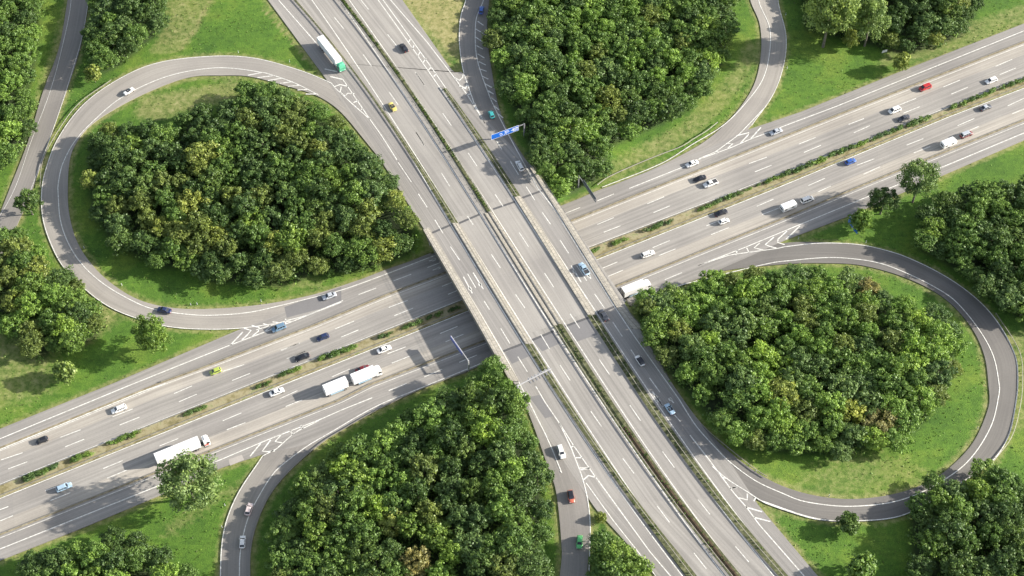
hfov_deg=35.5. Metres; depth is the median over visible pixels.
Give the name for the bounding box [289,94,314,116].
broadleaf tree
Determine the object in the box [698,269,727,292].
broadleaf tree
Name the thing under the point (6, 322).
broadleaf tree
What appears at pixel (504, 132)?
overhead sign
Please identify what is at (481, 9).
car
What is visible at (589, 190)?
overhead sign
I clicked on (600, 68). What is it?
broadleaf tree
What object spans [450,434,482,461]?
broadleaf tree
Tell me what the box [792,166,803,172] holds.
shrub
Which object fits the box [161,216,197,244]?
broadleaf tree
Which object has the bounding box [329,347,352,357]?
shrub
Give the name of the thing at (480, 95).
slip road
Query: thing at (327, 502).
broadleaf tree
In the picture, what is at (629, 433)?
median ground cover
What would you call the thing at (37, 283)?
broadleaf tree
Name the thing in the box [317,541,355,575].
broadleaf tree
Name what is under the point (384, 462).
broadleaf tree
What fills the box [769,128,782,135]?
car
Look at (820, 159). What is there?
shrub
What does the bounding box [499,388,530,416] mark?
broadleaf tree
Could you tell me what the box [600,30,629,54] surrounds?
broadleaf tree
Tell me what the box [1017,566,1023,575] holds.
broadleaf tree
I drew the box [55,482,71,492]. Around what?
car
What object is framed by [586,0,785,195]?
slip road
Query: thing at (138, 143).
broadleaf tree
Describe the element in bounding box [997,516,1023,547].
broadleaf tree
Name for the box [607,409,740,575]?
median strip
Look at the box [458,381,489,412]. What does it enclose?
broadleaf tree
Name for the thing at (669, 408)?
car
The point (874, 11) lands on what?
broadleaf tree
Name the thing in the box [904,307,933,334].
broadleaf tree
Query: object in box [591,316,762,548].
separator ground cover
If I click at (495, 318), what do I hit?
road
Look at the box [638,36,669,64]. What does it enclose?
broadleaf tree
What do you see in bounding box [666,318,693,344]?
broadleaf tree
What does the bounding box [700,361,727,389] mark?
broadleaf tree
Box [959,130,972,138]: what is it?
car
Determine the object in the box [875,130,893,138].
shrub
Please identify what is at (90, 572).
broadleaf tree
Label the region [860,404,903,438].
broadleaf tree
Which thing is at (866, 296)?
broadleaf tree
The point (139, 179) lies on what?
broadleaf tree
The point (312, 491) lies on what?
broadleaf tree
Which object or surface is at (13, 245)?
broadleaf tree
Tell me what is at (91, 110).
slip road
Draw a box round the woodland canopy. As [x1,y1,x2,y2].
[0,0,1023,575]
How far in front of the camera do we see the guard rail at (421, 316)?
493.16 m
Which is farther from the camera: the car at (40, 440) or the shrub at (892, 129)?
the shrub at (892, 129)
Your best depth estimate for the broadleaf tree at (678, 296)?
491.00 m
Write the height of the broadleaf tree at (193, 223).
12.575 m
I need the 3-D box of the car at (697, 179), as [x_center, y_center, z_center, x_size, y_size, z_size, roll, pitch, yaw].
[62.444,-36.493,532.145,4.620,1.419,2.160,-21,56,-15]
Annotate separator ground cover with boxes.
[444,88,517,196]
[531,351,683,562]
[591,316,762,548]
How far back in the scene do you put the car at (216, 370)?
485.23 m
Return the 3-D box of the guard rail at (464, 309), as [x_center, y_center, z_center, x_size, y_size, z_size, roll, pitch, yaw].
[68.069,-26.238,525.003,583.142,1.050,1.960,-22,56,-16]
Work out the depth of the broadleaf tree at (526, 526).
441.98 m
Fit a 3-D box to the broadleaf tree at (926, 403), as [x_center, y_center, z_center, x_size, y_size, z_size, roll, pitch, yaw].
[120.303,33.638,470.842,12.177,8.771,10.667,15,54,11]
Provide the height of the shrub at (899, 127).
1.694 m
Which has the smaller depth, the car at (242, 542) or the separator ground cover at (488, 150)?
the car at (242, 542)
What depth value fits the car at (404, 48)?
559.18 m
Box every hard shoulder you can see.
[0,43,1023,460]
[0,108,1023,532]
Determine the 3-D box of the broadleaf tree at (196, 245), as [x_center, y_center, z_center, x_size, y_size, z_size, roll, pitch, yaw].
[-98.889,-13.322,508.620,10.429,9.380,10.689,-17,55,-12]
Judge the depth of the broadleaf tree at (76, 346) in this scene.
486.32 m
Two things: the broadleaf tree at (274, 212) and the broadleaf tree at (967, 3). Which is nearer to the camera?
the broadleaf tree at (274, 212)
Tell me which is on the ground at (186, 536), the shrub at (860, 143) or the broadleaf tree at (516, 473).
the broadleaf tree at (516, 473)
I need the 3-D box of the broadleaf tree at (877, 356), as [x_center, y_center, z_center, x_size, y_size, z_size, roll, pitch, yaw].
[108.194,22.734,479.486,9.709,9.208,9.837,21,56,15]
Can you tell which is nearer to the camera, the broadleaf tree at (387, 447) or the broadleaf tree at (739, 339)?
the broadleaf tree at (387, 447)
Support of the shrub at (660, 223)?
on the median strip at (362, 346)
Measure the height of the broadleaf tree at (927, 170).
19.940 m
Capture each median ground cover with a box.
[342,0,489,210]
[560,328,724,560]
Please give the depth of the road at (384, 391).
484.44 m
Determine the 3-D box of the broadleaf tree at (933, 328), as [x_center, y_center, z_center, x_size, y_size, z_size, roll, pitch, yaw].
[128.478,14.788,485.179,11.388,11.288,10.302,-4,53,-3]
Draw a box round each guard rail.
[0,85,1023,494]
[0,119,1023,533]
[1,78,1022,484]
[40,80,110,187]
[161,41,1023,382]
[250,371,465,564]
[296,0,691,575]
[339,0,732,575]
[346,0,741,575]
[443,86,783,575]
[597,122,717,184]
[639,338,766,476]
[994,313,1022,460]
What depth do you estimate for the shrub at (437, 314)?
498.42 m
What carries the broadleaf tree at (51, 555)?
on the ground at (186, 536)
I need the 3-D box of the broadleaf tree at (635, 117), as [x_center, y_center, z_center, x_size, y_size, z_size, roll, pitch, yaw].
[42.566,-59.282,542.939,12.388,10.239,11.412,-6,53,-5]
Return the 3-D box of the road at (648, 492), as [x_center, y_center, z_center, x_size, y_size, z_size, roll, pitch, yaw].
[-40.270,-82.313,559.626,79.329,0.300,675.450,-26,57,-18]
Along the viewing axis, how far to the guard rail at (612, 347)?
481.60 m
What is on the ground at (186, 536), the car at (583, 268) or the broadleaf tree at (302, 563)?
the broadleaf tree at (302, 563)
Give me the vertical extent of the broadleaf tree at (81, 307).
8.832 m
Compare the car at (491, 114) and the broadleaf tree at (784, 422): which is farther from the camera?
the car at (491, 114)
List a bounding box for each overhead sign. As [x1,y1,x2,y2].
[450,336,469,371]
[491,123,524,139]
[517,367,550,388]
[577,175,595,202]
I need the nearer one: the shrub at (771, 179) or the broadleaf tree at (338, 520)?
the broadleaf tree at (338, 520)
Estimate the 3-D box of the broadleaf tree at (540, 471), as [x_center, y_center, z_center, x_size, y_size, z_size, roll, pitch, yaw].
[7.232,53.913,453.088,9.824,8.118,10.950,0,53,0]
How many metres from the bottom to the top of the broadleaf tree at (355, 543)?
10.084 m
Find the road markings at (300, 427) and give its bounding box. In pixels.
[0,31,1023,548]
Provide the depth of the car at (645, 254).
512.29 m
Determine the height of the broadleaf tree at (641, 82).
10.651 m
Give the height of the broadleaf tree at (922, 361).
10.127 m
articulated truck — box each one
[154,434,210,463]
[317,35,345,72]
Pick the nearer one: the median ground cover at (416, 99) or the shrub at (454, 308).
the shrub at (454, 308)
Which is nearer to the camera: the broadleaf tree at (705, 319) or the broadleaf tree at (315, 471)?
the broadleaf tree at (315, 471)
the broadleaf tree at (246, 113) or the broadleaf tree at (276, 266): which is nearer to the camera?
the broadleaf tree at (276, 266)
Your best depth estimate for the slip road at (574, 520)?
449.89 m
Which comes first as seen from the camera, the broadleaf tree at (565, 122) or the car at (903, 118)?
the broadleaf tree at (565, 122)
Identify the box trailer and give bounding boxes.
[322,376,351,396]
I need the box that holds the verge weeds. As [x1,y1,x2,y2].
[0,2,1023,575]
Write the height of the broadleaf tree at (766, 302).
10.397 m
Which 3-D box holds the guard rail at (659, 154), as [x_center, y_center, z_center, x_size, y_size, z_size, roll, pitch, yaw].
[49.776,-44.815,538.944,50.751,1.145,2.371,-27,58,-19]
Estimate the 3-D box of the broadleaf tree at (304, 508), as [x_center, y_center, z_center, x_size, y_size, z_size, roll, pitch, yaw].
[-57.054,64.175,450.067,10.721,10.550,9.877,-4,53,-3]
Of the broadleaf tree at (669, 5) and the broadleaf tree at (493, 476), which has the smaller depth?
the broadleaf tree at (493, 476)
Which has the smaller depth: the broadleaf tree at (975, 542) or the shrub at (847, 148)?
the broadleaf tree at (975, 542)
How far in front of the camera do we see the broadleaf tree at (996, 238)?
505.58 m
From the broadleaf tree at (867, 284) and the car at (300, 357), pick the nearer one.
the car at (300, 357)
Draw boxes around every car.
[35,436,48,444]
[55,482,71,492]
[111,403,126,413]
[123,87,134,95]
[157,307,171,313]
[209,367,221,375]
[239,535,245,548]
[244,503,252,515]
[269,387,283,396]
[271,322,286,332]
[294,352,309,361]
[316,332,329,341]
[322,292,336,300]
[355,364,368,371]
[376,345,391,353]
[388,102,396,111]
[399,43,408,52]
[479,6,483,14]
[488,110,494,118]
[515,160,523,171]
[556,444,565,458]
[567,490,574,502]
[576,535,582,548]
[578,262,589,275]
[598,309,608,321]
[635,355,644,366]
[640,250,654,258]
[664,403,674,414]
[685,160,698,167]
[693,175,706,182]
[703,178,717,187]
[714,209,727,216]
[718,218,729,224]
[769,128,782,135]
[800,195,813,203]
[844,158,855,165]
[888,105,900,114]
[897,114,909,121]
[918,82,931,91]
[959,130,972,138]
[979,104,991,111]
[985,76,997,84]
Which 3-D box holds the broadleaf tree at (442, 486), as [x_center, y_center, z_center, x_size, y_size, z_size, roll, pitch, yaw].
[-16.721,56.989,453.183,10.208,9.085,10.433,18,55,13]
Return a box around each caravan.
[780,200,796,212]
[940,136,956,148]
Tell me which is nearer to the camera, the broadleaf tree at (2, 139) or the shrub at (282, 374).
the shrub at (282, 374)
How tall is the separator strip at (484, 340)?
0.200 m
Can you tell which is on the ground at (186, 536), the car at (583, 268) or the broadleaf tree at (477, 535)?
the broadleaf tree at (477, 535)
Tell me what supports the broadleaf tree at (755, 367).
on the ground at (186, 536)
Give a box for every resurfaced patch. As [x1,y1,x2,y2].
[229,455,243,465]
[285,287,340,316]
[505,345,529,363]
[530,395,552,417]
[533,333,559,350]
[568,319,596,340]
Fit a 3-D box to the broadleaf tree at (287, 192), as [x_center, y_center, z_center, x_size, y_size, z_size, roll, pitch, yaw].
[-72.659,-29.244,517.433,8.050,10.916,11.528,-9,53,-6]
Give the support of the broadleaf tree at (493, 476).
on the ground at (186, 536)
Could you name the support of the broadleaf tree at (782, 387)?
on the ground at (186, 536)
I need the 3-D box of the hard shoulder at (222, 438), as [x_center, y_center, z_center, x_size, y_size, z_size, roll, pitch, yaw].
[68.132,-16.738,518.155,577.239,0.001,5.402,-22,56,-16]
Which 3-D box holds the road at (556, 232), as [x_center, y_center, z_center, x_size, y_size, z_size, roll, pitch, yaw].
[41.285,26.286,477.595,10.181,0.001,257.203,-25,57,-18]
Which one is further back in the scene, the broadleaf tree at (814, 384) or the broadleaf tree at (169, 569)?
the broadleaf tree at (814, 384)
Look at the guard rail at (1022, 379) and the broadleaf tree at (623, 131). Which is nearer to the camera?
the guard rail at (1022, 379)
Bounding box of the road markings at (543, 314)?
[279,0,803,575]
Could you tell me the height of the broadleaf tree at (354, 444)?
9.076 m
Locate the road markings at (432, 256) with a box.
[0,0,1017,575]
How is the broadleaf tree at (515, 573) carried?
on the ground at (186, 536)
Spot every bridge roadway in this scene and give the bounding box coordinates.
[455,211,549,333]
[488,196,585,320]
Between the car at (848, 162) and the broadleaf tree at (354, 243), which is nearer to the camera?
the broadleaf tree at (354, 243)
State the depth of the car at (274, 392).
480.65 m
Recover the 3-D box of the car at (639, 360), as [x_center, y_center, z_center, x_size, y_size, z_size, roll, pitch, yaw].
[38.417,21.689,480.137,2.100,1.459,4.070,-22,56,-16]
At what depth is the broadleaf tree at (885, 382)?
469.94 m
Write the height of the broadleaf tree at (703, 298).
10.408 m
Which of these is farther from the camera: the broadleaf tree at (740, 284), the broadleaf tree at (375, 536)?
the broadleaf tree at (740, 284)
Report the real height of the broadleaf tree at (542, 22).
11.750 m
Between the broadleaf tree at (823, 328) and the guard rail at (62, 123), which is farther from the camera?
the guard rail at (62, 123)
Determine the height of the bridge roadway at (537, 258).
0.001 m
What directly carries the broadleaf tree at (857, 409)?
on the ground at (186, 536)
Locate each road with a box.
[0,0,87,257]
[0,24,1023,446]
[0,43,1023,483]
[0,89,1023,519]
[0,121,1023,560]
[42,55,430,329]
[221,372,466,575]
[268,0,777,575]
[273,0,684,575]
[455,100,816,575]
[460,0,550,191]
[513,382,589,575]
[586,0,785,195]
[630,242,1016,521]
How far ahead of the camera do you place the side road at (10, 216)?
547.20 m
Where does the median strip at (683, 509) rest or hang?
on the median strip at (619, 418)
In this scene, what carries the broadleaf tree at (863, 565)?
on the ground at (186, 536)
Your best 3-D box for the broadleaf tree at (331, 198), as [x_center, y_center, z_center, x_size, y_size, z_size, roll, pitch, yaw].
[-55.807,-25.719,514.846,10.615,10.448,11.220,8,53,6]
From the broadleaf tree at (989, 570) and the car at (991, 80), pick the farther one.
the car at (991, 80)
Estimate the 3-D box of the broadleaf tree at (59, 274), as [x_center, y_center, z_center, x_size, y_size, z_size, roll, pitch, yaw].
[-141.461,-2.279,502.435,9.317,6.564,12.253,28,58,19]
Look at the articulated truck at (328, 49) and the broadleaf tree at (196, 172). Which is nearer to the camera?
the broadleaf tree at (196, 172)
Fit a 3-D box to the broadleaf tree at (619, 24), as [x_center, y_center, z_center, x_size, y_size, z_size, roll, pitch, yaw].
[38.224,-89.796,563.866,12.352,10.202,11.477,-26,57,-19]
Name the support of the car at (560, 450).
on the road at (648, 492)
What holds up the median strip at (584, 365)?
on the road at (648, 492)
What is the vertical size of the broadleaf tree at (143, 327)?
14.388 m
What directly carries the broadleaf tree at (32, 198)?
on the ground at (186, 536)
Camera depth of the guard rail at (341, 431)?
472.44 m
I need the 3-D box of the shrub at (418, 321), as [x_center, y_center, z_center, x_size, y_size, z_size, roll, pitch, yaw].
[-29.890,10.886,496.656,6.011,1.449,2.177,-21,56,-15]
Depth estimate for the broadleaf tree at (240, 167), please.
522.56 m
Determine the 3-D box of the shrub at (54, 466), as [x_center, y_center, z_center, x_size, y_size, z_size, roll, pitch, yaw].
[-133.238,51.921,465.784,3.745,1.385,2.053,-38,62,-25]
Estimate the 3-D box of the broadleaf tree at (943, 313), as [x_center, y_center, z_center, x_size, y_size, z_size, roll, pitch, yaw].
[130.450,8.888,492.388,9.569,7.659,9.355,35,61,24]
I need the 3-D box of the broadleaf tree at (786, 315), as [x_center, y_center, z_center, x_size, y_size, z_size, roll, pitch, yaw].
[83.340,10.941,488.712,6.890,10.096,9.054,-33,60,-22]
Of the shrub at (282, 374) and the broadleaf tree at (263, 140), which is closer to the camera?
the shrub at (282, 374)
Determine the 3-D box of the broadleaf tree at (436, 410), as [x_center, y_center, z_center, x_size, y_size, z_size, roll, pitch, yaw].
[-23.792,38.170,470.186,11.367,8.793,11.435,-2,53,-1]
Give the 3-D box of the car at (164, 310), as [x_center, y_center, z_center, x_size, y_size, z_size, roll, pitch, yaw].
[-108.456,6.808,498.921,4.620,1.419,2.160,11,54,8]
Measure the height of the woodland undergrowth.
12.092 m
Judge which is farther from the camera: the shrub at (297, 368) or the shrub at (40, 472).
the shrub at (297, 368)
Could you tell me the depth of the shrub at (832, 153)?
538.22 m
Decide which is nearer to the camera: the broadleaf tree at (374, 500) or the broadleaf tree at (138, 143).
the broadleaf tree at (374, 500)
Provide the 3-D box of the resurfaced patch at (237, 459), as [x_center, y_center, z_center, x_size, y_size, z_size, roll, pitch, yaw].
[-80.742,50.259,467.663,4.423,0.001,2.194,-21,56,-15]
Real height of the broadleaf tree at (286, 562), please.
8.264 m
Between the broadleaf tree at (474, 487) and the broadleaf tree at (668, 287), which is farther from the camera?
the broadleaf tree at (668, 287)
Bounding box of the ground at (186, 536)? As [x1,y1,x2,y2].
[0,0,1023,575]
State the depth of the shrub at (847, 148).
539.95 m
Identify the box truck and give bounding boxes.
[350,365,382,384]
[621,279,651,297]
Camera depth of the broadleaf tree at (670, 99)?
543.52 m
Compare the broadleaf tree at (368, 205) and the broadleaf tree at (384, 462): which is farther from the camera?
the broadleaf tree at (368, 205)
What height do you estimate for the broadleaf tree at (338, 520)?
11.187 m
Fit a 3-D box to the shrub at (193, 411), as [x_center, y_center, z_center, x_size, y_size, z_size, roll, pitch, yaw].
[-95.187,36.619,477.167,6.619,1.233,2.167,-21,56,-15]
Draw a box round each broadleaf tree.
[0,135,8,153]
[0,236,33,259]
[0,287,6,297]
[0,289,28,313]
[0,311,29,338]
[10,272,46,293]
[12,188,43,214]
[13,291,49,316]
[14,548,57,575]
[19,255,50,284]
[29,566,57,575]
[37,544,79,575]
[45,264,76,290]
[48,313,77,337]
[49,284,88,315]
[51,360,76,385]
[54,322,91,354]
[57,301,91,327]
[72,539,114,569]
[77,565,103,575]
[82,64,101,82]
[88,0,116,24]
[90,20,126,46]
[96,544,129,575]
[98,148,134,175]
[100,568,129,575]
[104,177,135,199]
[105,227,133,255]
[119,132,150,151]
[128,229,161,257]
[130,172,160,198]
[130,313,174,354]
[147,121,181,147]
[148,169,177,192]
[148,561,182,575]
[151,140,185,165]
[154,448,225,512]
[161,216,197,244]
[172,245,201,271]
[175,187,210,220]
[180,140,222,170]
[184,210,213,236]
[184,230,211,255]
[186,159,213,182]
[192,166,230,201]
[200,220,235,250]
[209,137,237,163]
[228,189,262,220]
[230,151,260,176]
[234,106,262,131]
[234,206,268,235]
[246,131,280,159]
[250,95,278,120]
[259,205,283,231]
[261,254,295,281]
[262,514,303,548]
[263,538,300,575]
[266,95,295,114]
[272,497,298,530]
[273,217,308,254]
[275,180,298,207]
[287,471,318,498]
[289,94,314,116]
[292,496,323,527]
[292,550,327,575]
[293,211,321,235]
[296,121,326,142]
[302,521,334,550]
[303,192,337,219]
[304,480,331,506]
[307,459,342,489]
[312,493,349,526]
[314,165,348,192]
[317,474,359,512]
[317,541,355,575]
[317,567,348,575]
[324,191,354,219]
[324,440,355,467]
[325,453,359,480]
[330,509,361,541]
[336,484,370,524]
[336,554,375,575]
[337,433,375,468]
[337,461,373,492]
[339,179,368,208]
[342,534,378,572]
[343,234,378,265]
[343,510,382,550]
[347,163,383,183]
[350,476,385,511]
[353,197,383,222]
[356,542,398,575]
[361,181,388,209]
[362,493,387,521]
[366,233,402,263]
[366,428,399,458]
[372,450,405,476]
[375,503,408,537]
[378,487,416,517]
[380,417,416,450]
[385,230,413,254]
[386,468,416,495]
[395,407,421,431]
[397,512,424,538]
[399,545,431,575]
[405,477,430,505]
[408,451,441,490]
[412,397,448,431]
[414,499,444,526]
[419,518,455,553]
[431,384,466,414]
[431,419,472,453]
[432,470,469,499]
[436,539,462,566]
[447,524,490,564]
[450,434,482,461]
[456,477,485,507]
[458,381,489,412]
[460,400,498,430]
[462,546,498,575]
[467,413,503,447]
[467,449,498,476]
[480,386,507,417]
[481,467,511,501]
[483,493,514,521]
[483,549,519,575]
[484,441,515,467]
[491,423,521,450]
[492,524,534,561]
[494,454,527,485]
[495,569,519,575]
[496,506,534,540]
[499,0,528,15]
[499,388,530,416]
[508,540,549,575]
[518,23,544,45]
[519,558,555,575]
[522,459,554,493]
[529,14,557,33]
[547,14,574,38]
[555,116,588,143]
[577,0,606,15]
[581,103,612,131]
[590,55,621,82]
[594,511,606,523]
[596,83,627,110]
[596,536,635,564]
[596,557,633,575]
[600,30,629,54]
[604,17,639,39]
[613,84,642,106]
[616,116,642,137]
[619,552,654,575]
[620,69,655,95]
[623,99,656,124]
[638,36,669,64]
[640,302,680,338]
[640,322,670,348]
[644,291,682,321]
[646,20,678,40]
[654,0,682,24]
[654,94,686,122]
[656,281,692,306]
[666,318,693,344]
[667,289,698,318]
[669,300,703,329]
[677,333,707,362]
[680,22,713,47]
[687,11,723,38]
[690,292,715,317]
[694,330,720,351]
[695,307,734,341]
[696,45,725,72]
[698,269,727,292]
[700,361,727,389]
[703,281,736,314]
[705,338,737,369]
[706,406,736,434]
[715,384,756,413]
[720,322,748,349]
[721,350,756,381]
[725,363,756,399]
[729,278,756,305]
[729,307,758,341]
[744,360,775,383]
[745,275,775,297]
[745,295,780,320]
[745,339,776,369]
[745,376,773,406]
[746,316,781,343]
[763,377,805,409]
[767,283,791,310]
[767,350,797,381]
[768,410,804,443]
[773,308,794,331]
[778,364,804,391]
[781,263,814,289]
[789,395,821,427]
[791,276,829,304]
[793,372,827,409]
[801,0,861,47]
[803,265,831,286]
[806,294,834,321]
[807,429,839,452]
[812,320,835,348]
[812,390,847,421]
[824,366,861,405]
[825,345,855,373]
[830,305,863,333]
[834,510,861,535]
[835,398,868,425]
[836,266,864,295]
[837,10,856,31]
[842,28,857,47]
[845,550,878,575]
[846,208,872,232]
[847,352,875,378]
[849,371,878,392]
[851,290,880,311]
[852,0,891,46]
[853,388,888,416]
[855,423,893,451]
[856,275,881,295]
[860,346,888,370]
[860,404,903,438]
[865,187,900,217]
[866,367,897,394]
[881,352,913,380]
[883,425,914,453]
[892,51,910,70]
[892,345,930,380]
[893,405,923,433]
[895,157,940,202]
[898,327,930,358]
[901,385,940,416]
[903,367,931,393]
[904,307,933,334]
[914,336,952,368]
[914,507,941,535]
[915,528,950,559]
[919,216,952,242]
[920,318,954,348]
[922,301,952,322]
[924,357,957,386]
[926,487,954,514]
[927,508,975,551]
[931,190,962,214]
[935,0,965,22]
[937,478,968,505]
[938,228,972,259]
[940,548,977,575]
[945,495,973,526]
[946,0,970,14]
[948,214,983,244]
[953,528,982,552]
[962,477,992,503]
[963,555,1010,575]
[965,497,1000,532]
[967,458,1001,486]
[969,180,1006,207]
[971,269,1004,299]
[982,227,1013,255]
[982,244,1012,266]
[983,484,1018,512]
[988,467,1022,498]
[988,544,1019,575]
[990,283,1023,313]
[992,497,1023,531]
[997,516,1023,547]
[997,570,1018,575]
[1002,540,1023,570]
[1003,226,1023,253]
[1007,299,1023,321]
[1012,282,1023,307]
[1012,483,1023,507]
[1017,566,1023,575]
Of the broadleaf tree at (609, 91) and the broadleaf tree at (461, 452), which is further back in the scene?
the broadleaf tree at (609, 91)
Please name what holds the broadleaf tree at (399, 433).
on the ground at (186, 536)
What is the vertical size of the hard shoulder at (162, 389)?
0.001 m
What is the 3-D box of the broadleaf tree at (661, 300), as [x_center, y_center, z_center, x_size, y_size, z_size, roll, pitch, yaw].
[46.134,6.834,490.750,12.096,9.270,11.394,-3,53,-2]
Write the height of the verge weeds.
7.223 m
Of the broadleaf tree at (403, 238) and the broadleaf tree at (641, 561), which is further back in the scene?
the broadleaf tree at (403, 238)
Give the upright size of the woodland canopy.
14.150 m
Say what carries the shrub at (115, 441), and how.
on the median strip at (362, 346)
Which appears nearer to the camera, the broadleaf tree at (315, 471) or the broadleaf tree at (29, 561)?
the broadleaf tree at (29, 561)
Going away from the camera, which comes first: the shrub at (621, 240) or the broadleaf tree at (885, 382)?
the broadleaf tree at (885, 382)
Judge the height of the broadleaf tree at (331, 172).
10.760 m
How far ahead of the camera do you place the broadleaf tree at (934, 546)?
437.08 m
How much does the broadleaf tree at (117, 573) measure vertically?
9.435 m
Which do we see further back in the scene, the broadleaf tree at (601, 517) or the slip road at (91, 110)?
the slip road at (91, 110)
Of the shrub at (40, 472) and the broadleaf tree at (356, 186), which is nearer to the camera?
the shrub at (40, 472)
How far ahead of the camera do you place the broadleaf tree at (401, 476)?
452.16 m
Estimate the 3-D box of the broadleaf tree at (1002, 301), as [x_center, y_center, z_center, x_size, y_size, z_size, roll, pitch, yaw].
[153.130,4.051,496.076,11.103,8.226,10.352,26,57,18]
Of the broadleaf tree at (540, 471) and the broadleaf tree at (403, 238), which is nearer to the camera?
the broadleaf tree at (540, 471)
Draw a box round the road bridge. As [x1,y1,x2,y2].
[423,165,641,381]
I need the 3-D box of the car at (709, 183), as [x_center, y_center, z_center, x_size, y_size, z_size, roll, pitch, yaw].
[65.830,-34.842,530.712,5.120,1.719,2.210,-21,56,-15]
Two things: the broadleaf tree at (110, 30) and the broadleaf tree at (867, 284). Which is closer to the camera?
the broadleaf tree at (867, 284)
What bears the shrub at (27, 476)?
on the median strip at (362, 346)
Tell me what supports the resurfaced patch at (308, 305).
on the road at (424, 270)
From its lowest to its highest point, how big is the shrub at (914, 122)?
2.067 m
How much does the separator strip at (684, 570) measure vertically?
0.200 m
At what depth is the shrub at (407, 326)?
495.82 m
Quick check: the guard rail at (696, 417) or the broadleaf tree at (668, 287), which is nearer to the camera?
the guard rail at (696, 417)
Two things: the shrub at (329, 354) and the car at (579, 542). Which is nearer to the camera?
the car at (579, 542)
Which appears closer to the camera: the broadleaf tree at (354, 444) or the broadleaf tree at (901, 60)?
the broadleaf tree at (354, 444)
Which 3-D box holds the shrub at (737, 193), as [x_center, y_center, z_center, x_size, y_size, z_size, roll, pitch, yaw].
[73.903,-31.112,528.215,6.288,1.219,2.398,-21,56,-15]
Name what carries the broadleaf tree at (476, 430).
on the ground at (186, 536)
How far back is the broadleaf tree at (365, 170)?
517.14 m
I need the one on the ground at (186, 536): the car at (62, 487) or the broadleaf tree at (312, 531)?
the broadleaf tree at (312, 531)
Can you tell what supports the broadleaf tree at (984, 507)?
on the ground at (186, 536)
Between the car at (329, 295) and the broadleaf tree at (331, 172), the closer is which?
the car at (329, 295)
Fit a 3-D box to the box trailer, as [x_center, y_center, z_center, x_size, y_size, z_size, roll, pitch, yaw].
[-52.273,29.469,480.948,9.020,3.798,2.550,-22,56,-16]
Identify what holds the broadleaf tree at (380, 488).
on the ground at (186, 536)
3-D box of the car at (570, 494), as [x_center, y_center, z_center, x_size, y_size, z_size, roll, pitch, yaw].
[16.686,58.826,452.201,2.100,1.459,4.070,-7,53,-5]
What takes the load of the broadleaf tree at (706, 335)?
on the ground at (186, 536)
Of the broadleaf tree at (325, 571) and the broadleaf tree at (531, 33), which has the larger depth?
the broadleaf tree at (531, 33)
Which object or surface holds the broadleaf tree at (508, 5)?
on the ground at (186, 536)
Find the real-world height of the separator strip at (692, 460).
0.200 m
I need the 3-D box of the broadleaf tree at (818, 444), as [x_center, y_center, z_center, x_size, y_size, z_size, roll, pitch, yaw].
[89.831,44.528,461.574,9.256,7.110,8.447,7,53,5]
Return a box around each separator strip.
[0,42,1023,448]
[0,120,1023,534]
[294,0,696,575]
[443,88,787,575]
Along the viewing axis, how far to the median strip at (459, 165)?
542.23 m
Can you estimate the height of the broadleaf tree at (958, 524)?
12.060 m
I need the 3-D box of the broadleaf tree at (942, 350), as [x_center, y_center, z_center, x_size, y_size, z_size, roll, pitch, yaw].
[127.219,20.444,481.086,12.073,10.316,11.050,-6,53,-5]
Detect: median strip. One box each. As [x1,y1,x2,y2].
[0,82,1023,497]
[341,0,490,212]
[485,215,616,408]
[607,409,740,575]
[622,427,737,575]
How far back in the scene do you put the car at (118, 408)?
477.08 m
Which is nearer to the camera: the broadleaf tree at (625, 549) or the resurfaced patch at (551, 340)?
the broadleaf tree at (625, 549)
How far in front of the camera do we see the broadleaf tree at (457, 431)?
459.23 m
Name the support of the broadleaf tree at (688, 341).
on the ground at (186, 536)
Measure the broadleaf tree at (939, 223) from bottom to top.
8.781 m
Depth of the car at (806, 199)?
525.71 m
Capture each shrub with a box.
[20,470,37,481]
[23,469,46,481]
[34,467,49,473]
[49,463,59,469]
[69,452,82,461]
[70,450,95,462]
[104,436,123,444]
[120,432,127,441]
[127,429,140,437]
[183,406,203,416]
[262,380,271,385]
[277,368,294,377]
[285,365,301,372]
[317,354,325,360]
[326,349,334,357]
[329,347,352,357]
[337,344,357,351]
[401,322,415,329]
[408,319,423,324]
[434,310,442,316]
[447,305,460,311]
[614,237,628,244]
[641,224,660,231]
[654,220,664,226]
[664,218,673,224]
[697,204,711,211]
[704,201,716,205]
[722,193,734,199]
[728,190,743,197]
[767,175,778,181]
[773,173,785,178]
[783,169,791,175]
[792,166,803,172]
[795,163,812,170]
[806,156,826,164]
[827,150,835,157]
[836,148,843,153]
[841,144,855,152]
[849,141,864,147]
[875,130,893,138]
[882,128,896,134]
[896,124,902,130]
[906,116,929,126]
[950,102,957,109]
[958,99,970,105]
[967,94,983,102]
[988,87,996,93]
[1007,79,1022,86]
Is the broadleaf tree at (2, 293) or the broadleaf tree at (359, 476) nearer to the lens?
the broadleaf tree at (359, 476)
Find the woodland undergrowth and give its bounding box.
[0,0,1023,575]
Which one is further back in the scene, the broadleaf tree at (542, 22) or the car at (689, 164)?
the broadleaf tree at (542, 22)
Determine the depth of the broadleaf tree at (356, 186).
512.28 m
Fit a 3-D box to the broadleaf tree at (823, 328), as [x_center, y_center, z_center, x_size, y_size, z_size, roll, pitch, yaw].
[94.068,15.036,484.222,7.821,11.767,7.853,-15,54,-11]
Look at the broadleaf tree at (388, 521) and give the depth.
444.22 m
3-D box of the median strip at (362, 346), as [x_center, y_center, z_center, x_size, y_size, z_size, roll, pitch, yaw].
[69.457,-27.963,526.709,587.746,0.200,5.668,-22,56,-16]
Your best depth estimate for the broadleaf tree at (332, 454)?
463.33 m
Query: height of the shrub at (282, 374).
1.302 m
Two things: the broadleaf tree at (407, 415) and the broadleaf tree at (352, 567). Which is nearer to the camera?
the broadleaf tree at (352, 567)

